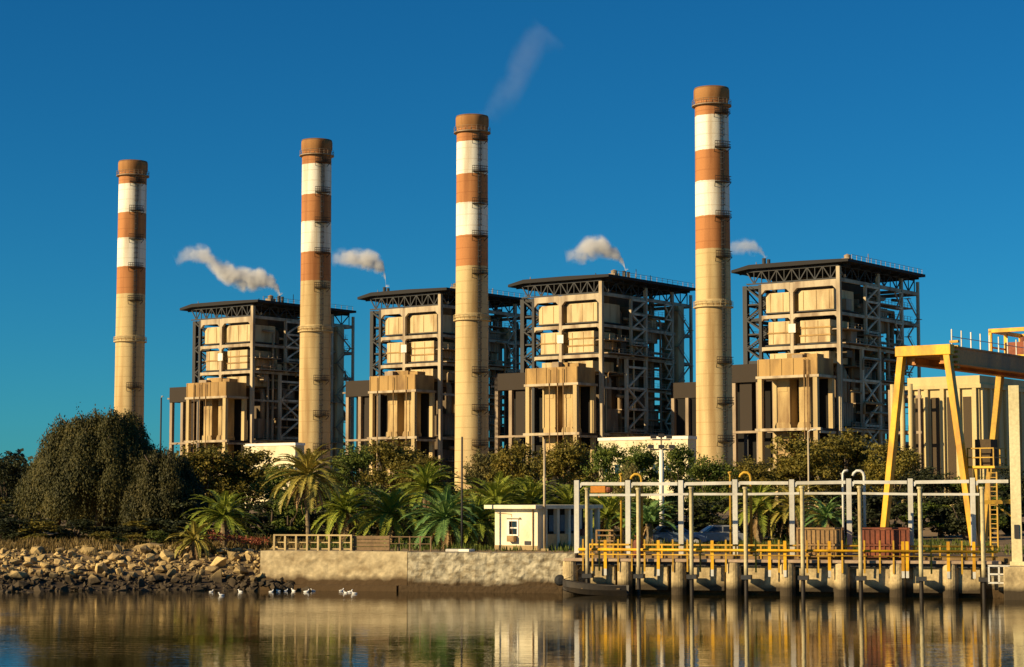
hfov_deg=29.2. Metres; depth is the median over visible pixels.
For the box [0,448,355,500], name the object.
trees
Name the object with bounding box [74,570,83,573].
boulder
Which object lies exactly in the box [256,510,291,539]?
shrub
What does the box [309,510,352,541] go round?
shrub
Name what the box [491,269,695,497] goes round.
boiler house
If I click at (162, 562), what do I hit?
boulder
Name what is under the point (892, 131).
sky
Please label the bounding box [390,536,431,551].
railing
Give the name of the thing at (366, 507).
shrub
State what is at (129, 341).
chimney
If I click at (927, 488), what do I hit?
tree
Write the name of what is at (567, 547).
weeds
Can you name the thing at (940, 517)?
shrub
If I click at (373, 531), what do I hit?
shrub
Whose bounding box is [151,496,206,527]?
shrub
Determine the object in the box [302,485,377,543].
palm tree
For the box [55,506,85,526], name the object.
shrub
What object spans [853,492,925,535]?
shrub
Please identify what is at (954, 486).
tree
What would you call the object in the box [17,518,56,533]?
shrub
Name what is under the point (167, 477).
weeping tree
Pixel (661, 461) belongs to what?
lamp post
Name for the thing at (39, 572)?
boulder
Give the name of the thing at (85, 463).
weeping tree
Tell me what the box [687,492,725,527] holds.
shrub
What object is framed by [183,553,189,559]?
boulder
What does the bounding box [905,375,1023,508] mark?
industrial hall
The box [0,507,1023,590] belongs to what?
ground
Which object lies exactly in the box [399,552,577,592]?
quay wall
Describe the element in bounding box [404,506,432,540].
shrub
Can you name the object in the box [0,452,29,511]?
tree
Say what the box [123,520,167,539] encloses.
shrub
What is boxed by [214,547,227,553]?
boulder
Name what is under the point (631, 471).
tree
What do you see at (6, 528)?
shrub
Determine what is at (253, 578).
boulder
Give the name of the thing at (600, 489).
beam hoist
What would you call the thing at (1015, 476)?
concrete pillar
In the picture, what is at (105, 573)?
boulder
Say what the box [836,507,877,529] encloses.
shrub
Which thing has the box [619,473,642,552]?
vent pipe
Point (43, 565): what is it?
boulder
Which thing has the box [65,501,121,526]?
shrub
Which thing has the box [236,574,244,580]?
boulder
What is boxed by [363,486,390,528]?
shrub
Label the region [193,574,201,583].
boulder
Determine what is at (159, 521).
shrub
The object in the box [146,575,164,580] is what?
boulder
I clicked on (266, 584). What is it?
boulder
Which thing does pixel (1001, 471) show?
tree
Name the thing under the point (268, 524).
shrub
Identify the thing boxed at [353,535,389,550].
board fence
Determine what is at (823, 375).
boiler house
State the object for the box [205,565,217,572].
boulder
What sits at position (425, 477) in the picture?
palm tree
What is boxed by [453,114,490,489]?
chimney
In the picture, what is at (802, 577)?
pile row
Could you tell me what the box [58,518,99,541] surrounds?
shrub
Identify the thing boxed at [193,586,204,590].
boulder
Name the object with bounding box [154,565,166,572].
boulder
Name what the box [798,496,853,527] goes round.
palm tree
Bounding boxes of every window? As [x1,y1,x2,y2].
[507,519,518,535]
[548,515,553,530]
[560,515,564,530]
[571,515,573,530]
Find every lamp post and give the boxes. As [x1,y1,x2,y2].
[160,396,163,449]
[648,434,674,525]
[807,429,815,508]
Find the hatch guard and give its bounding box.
[988,565,1009,583]
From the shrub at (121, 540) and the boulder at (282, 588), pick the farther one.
the shrub at (121, 540)
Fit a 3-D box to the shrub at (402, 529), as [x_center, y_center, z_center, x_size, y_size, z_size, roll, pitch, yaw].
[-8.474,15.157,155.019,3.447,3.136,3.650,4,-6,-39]
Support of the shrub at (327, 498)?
on the ground at (1004, 539)
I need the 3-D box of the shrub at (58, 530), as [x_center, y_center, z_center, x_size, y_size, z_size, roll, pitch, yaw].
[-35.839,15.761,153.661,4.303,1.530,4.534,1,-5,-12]
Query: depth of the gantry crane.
131.06 m
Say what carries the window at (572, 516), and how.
in the gate hut
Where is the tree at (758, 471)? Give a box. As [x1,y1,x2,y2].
[715,453,782,500]
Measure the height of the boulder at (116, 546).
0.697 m
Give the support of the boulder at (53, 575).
on the ground at (1004, 539)
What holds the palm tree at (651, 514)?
on the ground at (1004, 539)
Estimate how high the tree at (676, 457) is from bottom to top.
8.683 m
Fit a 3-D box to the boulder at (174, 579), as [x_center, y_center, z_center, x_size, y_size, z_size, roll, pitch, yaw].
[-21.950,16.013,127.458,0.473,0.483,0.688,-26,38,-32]
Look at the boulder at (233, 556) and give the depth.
132.17 m
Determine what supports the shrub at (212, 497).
on the ground at (1004, 539)
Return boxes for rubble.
[0,547,269,591]
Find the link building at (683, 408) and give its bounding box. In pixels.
[671,382,695,435]
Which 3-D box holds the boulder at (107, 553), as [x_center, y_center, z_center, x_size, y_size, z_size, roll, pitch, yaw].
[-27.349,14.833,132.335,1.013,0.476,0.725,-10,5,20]
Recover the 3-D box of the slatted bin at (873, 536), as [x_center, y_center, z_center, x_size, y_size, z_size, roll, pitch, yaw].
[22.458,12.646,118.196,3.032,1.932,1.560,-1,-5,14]
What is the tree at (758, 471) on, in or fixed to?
on the ground at (1004, 539)
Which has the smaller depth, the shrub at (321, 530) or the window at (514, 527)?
the window at (514, 527)
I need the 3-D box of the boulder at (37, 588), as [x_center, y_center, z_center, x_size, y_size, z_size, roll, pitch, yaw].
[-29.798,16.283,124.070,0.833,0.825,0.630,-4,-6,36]
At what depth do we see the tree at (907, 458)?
203.77 m
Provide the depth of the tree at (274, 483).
168.93 m
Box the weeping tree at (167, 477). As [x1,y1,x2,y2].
[116,447,213,533]
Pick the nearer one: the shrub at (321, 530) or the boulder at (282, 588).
the boulder at (282, 588)
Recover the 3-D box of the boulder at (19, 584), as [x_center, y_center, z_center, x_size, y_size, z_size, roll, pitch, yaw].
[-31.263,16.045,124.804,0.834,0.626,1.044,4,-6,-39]
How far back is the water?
86.87 m
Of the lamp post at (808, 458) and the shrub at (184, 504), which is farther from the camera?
the lamp post at (808, 458)
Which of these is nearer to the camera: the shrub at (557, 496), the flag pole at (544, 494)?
the flag pole at (544, 494)
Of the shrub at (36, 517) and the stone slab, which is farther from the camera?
the shrub at (36, 517)
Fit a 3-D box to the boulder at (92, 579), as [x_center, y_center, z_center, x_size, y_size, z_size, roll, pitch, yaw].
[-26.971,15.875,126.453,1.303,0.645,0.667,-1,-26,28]
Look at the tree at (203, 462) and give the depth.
188.80 m
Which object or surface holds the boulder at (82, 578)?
on the ground at (1004, 539)
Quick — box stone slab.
[131,543,162,549]
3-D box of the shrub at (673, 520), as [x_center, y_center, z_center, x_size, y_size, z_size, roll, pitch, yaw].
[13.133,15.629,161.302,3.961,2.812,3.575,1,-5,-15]
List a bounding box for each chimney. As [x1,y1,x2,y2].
[113,159,148,442]
[298,138,333,506]
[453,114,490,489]
[692,85,734,497]
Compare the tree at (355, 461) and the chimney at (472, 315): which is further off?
the chimney at (472, 315)
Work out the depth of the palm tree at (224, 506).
137.06 m
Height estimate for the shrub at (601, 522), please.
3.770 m
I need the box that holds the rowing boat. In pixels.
[563,567,628,595]
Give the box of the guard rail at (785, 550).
[578,539,997,578]
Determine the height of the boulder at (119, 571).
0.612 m
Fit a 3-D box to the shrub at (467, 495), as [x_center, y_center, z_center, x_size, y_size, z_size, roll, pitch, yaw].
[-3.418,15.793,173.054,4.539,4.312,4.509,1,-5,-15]
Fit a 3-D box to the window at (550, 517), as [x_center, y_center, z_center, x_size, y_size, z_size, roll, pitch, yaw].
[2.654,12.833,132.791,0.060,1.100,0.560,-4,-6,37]
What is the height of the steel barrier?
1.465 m
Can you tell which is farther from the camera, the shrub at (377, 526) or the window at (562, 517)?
the shrub at (377, 526)
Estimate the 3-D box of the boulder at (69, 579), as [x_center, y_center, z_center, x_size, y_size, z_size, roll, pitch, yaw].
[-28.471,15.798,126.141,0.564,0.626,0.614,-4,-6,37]
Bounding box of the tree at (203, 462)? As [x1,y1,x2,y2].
[174,441,249,505]
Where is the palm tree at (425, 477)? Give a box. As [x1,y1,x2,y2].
[384,458,471,512]
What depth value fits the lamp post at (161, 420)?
299.83 m
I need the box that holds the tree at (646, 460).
[614,440,667,498]
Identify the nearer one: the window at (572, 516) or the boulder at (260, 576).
the boulder at (260, 576)
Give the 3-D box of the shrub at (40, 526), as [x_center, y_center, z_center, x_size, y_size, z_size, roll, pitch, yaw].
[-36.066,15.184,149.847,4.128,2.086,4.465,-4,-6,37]
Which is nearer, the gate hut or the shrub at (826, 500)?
the gate hut
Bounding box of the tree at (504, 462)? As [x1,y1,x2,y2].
[484,437,552,491]
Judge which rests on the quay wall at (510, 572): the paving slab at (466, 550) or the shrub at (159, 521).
the paving slab at (466, 550)
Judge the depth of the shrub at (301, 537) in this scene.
154.38 m
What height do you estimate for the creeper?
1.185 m
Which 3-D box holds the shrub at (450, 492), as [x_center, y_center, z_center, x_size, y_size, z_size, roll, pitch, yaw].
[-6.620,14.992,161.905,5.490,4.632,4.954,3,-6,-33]
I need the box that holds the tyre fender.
[554,575,563,585]
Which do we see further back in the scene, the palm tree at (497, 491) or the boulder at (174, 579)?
the palm tree at (497, 491)
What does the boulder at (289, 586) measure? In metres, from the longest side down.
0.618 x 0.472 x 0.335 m
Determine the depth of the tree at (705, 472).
188.87 m
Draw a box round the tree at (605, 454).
[580,439,639,500]
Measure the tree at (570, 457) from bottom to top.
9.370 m
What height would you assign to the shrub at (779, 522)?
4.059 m
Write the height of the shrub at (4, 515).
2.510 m
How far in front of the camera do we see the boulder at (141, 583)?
126.38 m
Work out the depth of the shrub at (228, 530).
151.61 m
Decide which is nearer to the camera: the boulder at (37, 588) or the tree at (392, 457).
the boulder at (37, 588)
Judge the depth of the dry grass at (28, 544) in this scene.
135.83 m
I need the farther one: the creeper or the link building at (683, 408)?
the link building at (683, 408)
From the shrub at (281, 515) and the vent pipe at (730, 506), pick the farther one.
the shrub at (281, 515)
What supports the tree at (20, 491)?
on the ground at (1004, 539)
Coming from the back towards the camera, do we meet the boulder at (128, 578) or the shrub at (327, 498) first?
the shrub at (327, 498)
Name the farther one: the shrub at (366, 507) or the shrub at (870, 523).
the shrub at (366, 507)
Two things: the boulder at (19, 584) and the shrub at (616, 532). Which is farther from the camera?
the shrub at (616, 532)
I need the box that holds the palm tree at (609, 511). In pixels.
[580,492,646,542]
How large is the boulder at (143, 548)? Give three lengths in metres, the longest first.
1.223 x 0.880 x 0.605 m
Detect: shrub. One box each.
[0,497,14,518]
[0,502,42,525]
[0,511,12,537]
[0,517,33,541]
[0,526,34,541]
[13,519,66,540]
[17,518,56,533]
[20,509,62,524]
[36,505,71,525]
[43,525,77,537]
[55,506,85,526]
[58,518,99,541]
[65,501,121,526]
[84,526,120,538]
[88,526,127,539]
[88,531,114,543]
[109,525,151,539]
[109,538,131,544]
[122,534,148,544]
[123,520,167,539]
[135,517,188,540]
[145,530,171,543]
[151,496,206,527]
[152,520,191,539]
[164,539,182,545]
[181,525,214,541]
[198,494,226,534]
[206,500,251,540]
[220,503,273,538]
[240,499,293,540]
[252,512,290,530]
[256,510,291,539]
[265,488,320,539]
[286,517,320,540]
[293,508,328,539]
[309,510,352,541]
[317,484,364,529]
[335,490,375,529]
[349,515,380,539]
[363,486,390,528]
[369,514,411,530]
[390,489,422,509]
[395,507,418,538]
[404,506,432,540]
[415,488,456,512]
[455,488,489,515]
[504,478,520,504]
[538,493,584,504]
[584,498,616,539]
[593,504,656,539]
[618,497,677,540]
[658,508,677,523]
[668,498,722,531]
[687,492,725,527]
[712,498,749,532]
[725,495,788,541]
[764,508,818,540]
[804,490,852,534]
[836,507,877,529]
[837,498,902,535]
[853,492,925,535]
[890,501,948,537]
[922,495,961,536]
[937,495,995,540]
[979,496,1010,535]
[992,490,1023,534]
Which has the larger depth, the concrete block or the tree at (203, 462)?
the tree at (203, 462)
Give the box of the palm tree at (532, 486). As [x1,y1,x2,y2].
[501,474,563,504]
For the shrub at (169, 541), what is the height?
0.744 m
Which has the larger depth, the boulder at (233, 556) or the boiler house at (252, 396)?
the boiler house at (252, 396)
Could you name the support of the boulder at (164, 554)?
on the ground at (1004, 539)
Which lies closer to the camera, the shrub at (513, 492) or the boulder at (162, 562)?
the boulder at (162, 562)
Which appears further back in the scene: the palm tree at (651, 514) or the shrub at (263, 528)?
the shrub at (263, 528)
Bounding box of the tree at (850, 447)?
[814,427,885,508]
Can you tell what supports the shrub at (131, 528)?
on the ground at (1004, 539)
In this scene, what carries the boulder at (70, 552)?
on the ground at (1004, 539)
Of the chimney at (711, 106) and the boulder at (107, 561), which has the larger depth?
the chimney at (711, 106)
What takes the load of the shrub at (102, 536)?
on the ground at (1004, 539)
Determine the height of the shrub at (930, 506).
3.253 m
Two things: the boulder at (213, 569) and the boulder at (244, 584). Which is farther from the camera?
the boulder at (213, 569)
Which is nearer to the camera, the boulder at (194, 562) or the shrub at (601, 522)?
the boulder at (194, 562)
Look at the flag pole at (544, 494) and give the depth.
130.00 m
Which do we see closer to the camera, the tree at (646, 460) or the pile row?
the pile row
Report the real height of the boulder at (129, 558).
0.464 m
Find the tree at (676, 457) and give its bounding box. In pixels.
[652,439,701,508]
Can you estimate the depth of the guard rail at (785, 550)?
117.73 m
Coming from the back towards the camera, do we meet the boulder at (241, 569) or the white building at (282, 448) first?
the white building at (282, 448)
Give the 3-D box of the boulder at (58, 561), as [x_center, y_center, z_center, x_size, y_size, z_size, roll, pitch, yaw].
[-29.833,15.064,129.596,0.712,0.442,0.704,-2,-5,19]
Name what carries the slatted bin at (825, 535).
on the pier
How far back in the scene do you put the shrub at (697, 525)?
152.59 m
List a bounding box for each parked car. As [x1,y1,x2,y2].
[645,526,706,543]
[694,525,743,543]
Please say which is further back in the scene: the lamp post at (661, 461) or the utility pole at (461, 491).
the lamp post at (661, 461)
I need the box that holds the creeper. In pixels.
[207,529,268,545]
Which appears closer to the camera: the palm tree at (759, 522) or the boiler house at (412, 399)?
the palm tree at (759, 522)
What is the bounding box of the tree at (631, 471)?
[612,462,644,509]
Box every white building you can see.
[244,442,304,507]
[598,436,696,509]
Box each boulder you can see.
[8,571,29,579]
[9,559,19,564]
[13,581,28,587]
[22,561,32,566]
[24,557,36,562]
[30,546,43,553]
[31,576,39,580]
[33,585,45,590]
[36,554,46,560]
[36,569,43,576]
[40,562,49,568]
[49,572,57,579]
[54,558,64,564]
[56,565,67,572]
[59,586,68,591]
[63,570,75,577]
[65,575,74,583]
[67,550,77,556]
[74,564,82,569]
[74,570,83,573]
[79,546,98,554]
[79,576,85,581]
[86,574,100,583]
[95,562,107,573]
[98,550,112,556]
[102,571,108,576]
[103,559,111,564]
[106,553,119,560]
[114,544,121,550]
[115,567,122,574]
[117,560,127,566]
[125,555,132,561]
[125,574,130,581]
[128,564,135,568]
[129,572,137,578]
[138,579,144,587]
[139,545,151,552]
[143,558,149,564]
[146,553,154,560]
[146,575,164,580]
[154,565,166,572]
[158,561,166,565]
[159,550,174,559]
[166,568,175,577]
[171,575,177,582]
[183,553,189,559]
[189,560,198,567]
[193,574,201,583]
[193,584,208,589]
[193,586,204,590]
[199,569,204,575]
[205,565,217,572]
[210,556,225,567]
[210,569,221,582]
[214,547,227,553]
[227,551,240,560]
[229,578,236,585]
[233,565,248,573]
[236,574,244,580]
[239,582,250,587]
[245,552,252,560]
[246,586,257,590]
[250,576,256,581]
[251,581,256,586]
[256,572,265,579]
[263,582,273,586]
[275,579,283,583]
[279,585,285,590]
[285,583,293,590]
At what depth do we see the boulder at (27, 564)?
128.65 m
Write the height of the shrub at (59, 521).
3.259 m
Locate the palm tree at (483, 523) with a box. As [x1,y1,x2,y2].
[434,494,504,548]
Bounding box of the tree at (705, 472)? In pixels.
[683,452,743,523]
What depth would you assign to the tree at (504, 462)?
199.01 m
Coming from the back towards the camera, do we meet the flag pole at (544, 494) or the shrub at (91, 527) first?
the shrub at (91, 527)
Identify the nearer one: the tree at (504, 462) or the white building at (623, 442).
the tree at (504, 462)
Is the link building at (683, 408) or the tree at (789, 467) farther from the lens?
the link building at (683, 408)
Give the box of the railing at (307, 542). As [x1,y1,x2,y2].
[273,534,352,550]
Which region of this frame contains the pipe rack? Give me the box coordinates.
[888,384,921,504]
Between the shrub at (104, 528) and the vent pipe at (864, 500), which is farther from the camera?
the shrub at (104, 528)
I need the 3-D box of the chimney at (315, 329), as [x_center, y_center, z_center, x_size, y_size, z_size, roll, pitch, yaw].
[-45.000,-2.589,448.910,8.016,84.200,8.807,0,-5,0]
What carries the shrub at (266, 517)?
on the ground at (1004, 539)
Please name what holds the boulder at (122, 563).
on the ground at (1004, 539)
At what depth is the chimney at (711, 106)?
389.52 m
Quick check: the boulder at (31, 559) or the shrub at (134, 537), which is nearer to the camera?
the boulder at (31, 559)
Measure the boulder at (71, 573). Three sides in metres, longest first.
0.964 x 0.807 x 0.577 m
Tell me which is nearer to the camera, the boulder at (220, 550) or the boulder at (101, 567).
the boulder at (101, 567)
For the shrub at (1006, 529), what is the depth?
163.76 m
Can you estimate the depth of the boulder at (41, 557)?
130.51 m
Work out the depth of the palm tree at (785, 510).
145.90 m
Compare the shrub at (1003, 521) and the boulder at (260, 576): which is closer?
the boulder at (260, 576)
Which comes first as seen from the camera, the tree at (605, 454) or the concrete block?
the concrete block
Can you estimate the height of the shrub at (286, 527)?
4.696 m
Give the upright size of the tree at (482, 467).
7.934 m
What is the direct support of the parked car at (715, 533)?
on the ground at (1004, 539)
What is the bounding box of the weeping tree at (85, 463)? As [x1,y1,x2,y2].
[12,402,163,532]
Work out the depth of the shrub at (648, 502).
151.23 m
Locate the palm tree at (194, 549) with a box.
[164,521,225,559]
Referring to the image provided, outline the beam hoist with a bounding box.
[591,486,612,497]
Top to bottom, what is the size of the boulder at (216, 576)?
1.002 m
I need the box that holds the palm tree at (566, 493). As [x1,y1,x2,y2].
[526,478,608,532]
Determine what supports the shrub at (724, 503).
on the ground at (1004, 539)
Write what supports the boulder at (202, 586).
on the ground at (1004, 539)
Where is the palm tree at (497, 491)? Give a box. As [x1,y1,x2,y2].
[452,471,542,540]
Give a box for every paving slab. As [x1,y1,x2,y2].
[446,549,458,551]
[459,549,474,551]
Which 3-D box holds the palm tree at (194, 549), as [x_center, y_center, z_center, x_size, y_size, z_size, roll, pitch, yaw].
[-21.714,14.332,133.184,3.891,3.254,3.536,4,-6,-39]
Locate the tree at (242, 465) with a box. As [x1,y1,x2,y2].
[203,444,283,511]
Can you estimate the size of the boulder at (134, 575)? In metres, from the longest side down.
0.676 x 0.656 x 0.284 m
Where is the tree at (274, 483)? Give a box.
[249,463,304,526]
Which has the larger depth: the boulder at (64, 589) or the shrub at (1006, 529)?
the shrub at (1006, 529)
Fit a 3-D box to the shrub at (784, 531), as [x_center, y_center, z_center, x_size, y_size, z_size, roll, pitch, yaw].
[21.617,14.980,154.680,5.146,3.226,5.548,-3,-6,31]
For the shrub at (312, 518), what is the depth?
149.91 m
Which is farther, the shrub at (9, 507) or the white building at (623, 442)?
the white building at (623, 442)
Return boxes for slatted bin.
[796,527,843,559]
[862,527,910,559]
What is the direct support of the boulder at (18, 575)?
on the ground at (1004, 539)
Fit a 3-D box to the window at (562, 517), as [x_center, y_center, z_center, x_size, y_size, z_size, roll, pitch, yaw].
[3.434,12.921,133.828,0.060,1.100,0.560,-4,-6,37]
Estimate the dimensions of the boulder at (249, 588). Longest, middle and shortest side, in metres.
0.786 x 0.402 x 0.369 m
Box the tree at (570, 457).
[531,436,601,495]
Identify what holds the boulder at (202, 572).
on the ground at (1004, 539)
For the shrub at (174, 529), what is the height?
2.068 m
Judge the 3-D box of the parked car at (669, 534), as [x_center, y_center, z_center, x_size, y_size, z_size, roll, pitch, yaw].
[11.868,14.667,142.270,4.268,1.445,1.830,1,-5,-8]
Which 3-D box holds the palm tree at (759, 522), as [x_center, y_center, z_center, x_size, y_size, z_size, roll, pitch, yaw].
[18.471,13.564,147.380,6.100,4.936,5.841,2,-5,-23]
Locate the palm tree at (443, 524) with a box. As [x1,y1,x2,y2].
[399,484,492,548]
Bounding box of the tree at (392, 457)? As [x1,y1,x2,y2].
[353,435,439,491]
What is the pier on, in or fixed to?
on the ground at (1004, 539)
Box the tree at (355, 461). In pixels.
[322,441,381,494]
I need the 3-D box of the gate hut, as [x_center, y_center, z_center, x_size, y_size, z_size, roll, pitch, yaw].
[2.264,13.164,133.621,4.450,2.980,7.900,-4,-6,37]
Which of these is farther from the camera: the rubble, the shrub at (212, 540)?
the shrub at (212, 540)
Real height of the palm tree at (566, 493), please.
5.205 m
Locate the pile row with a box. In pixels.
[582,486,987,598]
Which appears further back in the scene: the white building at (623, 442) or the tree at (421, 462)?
the white building at (623, 442)
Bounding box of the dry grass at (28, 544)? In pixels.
[0,534,326,556]
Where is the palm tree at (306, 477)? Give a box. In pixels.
[260,443,352,539]
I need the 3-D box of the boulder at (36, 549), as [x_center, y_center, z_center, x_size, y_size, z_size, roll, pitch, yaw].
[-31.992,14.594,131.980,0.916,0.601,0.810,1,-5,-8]
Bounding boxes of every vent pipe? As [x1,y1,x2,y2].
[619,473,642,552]
[728,471,752,553]
[842,469,865,554]
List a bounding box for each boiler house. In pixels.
[167,294,355,502]
[343,283,533,499]
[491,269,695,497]
[731,254,924,506]
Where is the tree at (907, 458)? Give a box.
[852,439,928,507]
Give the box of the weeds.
[303,533,1023,554]
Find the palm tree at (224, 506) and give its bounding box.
[181,489,269,547]
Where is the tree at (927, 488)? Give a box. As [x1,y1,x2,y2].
[891,466,958,527]
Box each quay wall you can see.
[260,550,411,591]
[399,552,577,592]
[578,564,1009,597]
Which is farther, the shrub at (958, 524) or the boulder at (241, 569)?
the shrub at (958, 524)
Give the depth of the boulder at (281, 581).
125.12 m
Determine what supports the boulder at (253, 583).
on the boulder
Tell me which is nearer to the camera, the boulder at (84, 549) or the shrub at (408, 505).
the boulder at (84, 549)
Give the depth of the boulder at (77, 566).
128.71 m
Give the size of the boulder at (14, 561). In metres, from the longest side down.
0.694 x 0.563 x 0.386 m
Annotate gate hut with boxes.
[484,505,602,549]
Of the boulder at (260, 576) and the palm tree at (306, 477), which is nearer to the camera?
the boulder at (260, 576)
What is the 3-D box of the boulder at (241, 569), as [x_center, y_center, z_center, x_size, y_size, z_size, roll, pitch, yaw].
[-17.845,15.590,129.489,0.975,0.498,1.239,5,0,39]
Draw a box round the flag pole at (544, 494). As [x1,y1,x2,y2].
[541,439,547,550]
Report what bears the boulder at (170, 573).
on the ground at (1004, 539)
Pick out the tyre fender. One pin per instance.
(558, 579)
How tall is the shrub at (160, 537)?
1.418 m
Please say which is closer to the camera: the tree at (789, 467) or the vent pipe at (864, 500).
the vent pipe at (864, 500)
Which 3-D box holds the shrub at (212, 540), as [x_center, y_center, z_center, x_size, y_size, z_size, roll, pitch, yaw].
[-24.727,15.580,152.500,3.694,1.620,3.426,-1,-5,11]
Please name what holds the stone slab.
on the ground at (1004, 539)
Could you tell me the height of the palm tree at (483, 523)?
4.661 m
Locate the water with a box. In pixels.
[0,589,1023,666]
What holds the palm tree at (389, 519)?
on the ground at (1004, 539)
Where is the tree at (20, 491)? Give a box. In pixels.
[13,474,35,518]
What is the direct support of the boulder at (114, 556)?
on the ground at (1004, 539)
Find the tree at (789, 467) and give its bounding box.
[765,429,845,505]
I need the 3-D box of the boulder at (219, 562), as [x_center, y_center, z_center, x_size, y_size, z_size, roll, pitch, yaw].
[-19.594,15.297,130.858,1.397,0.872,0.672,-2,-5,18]
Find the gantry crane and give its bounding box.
[880,327,1023,550]
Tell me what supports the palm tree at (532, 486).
on the ground at (1004, 539)
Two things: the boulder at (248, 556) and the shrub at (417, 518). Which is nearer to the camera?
the boulder at (248, 556)
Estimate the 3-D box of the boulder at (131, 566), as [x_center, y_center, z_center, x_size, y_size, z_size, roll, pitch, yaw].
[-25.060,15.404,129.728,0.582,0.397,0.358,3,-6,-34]
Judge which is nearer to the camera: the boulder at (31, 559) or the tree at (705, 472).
the boulder at (31, 559)
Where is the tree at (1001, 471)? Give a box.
[993,462,1023,516]
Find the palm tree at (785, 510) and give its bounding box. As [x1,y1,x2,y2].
[758,484,832,541]
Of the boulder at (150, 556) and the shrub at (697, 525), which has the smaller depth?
the boulder at (150, 556)
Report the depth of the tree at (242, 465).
190.28 m
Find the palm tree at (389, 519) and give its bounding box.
[341,486,432,546]
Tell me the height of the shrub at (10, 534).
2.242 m
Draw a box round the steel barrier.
[595,530,623,552]
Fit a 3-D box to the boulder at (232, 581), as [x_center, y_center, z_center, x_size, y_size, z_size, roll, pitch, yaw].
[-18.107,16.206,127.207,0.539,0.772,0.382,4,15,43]
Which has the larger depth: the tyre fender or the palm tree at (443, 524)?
the palm tree at (443, 524)
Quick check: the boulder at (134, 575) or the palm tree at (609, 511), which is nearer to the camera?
the boulder at (134, 575)
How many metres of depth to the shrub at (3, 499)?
174.81 m
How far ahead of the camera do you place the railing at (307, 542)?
127.94 m
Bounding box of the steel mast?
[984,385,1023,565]
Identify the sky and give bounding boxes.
[0,0,1023,465]
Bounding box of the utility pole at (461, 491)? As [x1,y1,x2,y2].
[461,437,462,547]
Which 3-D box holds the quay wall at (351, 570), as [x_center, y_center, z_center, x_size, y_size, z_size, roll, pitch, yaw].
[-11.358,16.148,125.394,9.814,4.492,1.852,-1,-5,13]
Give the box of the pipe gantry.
[574,478,1007,555]
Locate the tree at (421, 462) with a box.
[394,451,457,491]
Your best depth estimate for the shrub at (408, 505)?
167.44 m
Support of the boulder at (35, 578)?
on the ground at (1004, 539)
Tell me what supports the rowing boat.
on the water
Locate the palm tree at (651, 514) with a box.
[608,500,677,546]
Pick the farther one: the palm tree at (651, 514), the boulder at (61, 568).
the palm tree at (651, 514)
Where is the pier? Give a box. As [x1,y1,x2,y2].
[563,558,1000,597]
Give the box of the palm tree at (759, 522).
[721,485,788,542]
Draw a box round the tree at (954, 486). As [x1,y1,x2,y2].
[940,475,1007,513]
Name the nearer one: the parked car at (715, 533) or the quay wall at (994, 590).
the quay wall at (994, 590)
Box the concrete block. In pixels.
[1003,566,1023,599]
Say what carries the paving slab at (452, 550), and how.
on the quay wall at (510, 572)
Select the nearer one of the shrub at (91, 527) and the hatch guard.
the hatch guard
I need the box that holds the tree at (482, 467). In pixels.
[463,448,494,500]
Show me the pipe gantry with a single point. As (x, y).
(682, 485)
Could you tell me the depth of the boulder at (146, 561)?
130.61 m
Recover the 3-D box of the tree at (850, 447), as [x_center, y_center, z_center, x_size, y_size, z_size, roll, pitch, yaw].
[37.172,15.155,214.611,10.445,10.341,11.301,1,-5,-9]

